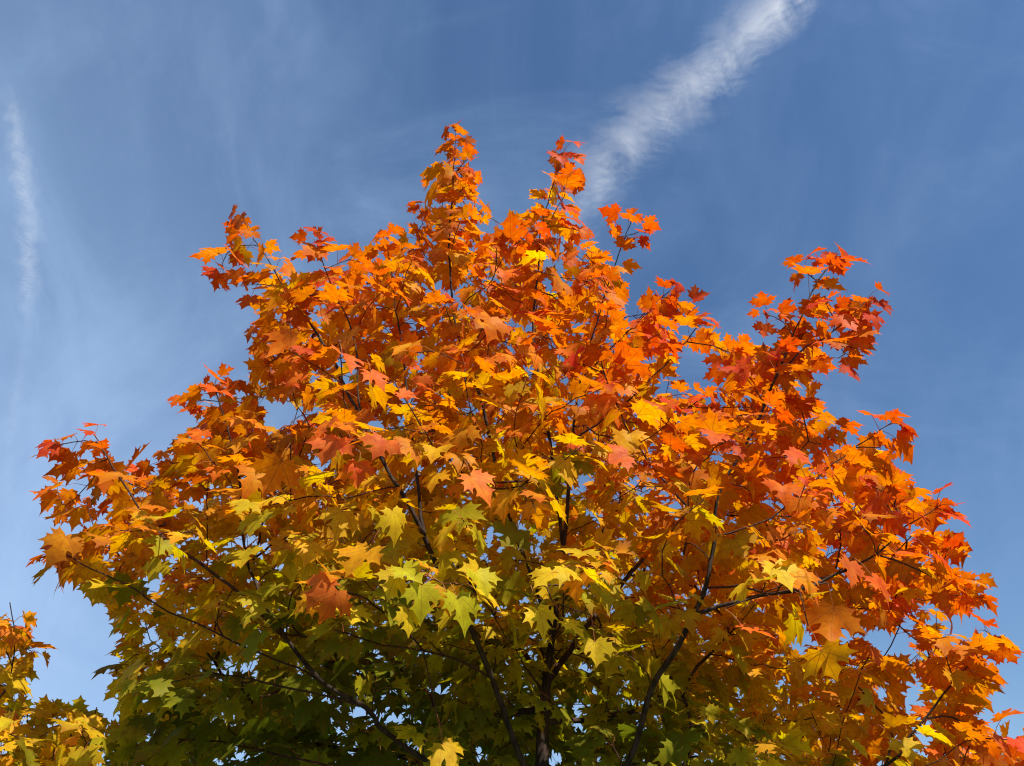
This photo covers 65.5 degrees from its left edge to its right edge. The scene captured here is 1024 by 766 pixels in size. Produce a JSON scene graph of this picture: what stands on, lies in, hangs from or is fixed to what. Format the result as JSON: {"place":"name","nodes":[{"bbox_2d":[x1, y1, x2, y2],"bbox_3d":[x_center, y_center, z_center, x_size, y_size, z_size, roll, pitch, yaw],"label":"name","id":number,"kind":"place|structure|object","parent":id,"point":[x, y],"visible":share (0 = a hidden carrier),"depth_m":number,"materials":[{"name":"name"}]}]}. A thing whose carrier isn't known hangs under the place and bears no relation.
{"place":"outdoors","nodes":[
{"label":"outdoors","id":0,"kind":"place"},
{"bbox_2d":[0,602,110,765],"bbox_3d":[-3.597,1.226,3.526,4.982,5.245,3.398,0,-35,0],"label":"maple tree","id":1,"kind":"object","parent":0,"point":[76,737],"visible":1,"depth_m":2.44,"materials":[{"name":"yellow plant"}]},
{"bbox_2d":[0,0,1023,765],"label":"sky","id":2,"kind":"structure","parent":0,"point":[756,135],"materials":[{"name":"blue"}]},
{"bbox_2d":[25,118,1023,765],"bbox_3d":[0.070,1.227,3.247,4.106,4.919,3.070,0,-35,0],"label":"maple tree","id":3,"kind":"object","parent":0,"point":[343,558],"visible":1,"depth_m":2.78,"materials":[{"name":"orange plant"}]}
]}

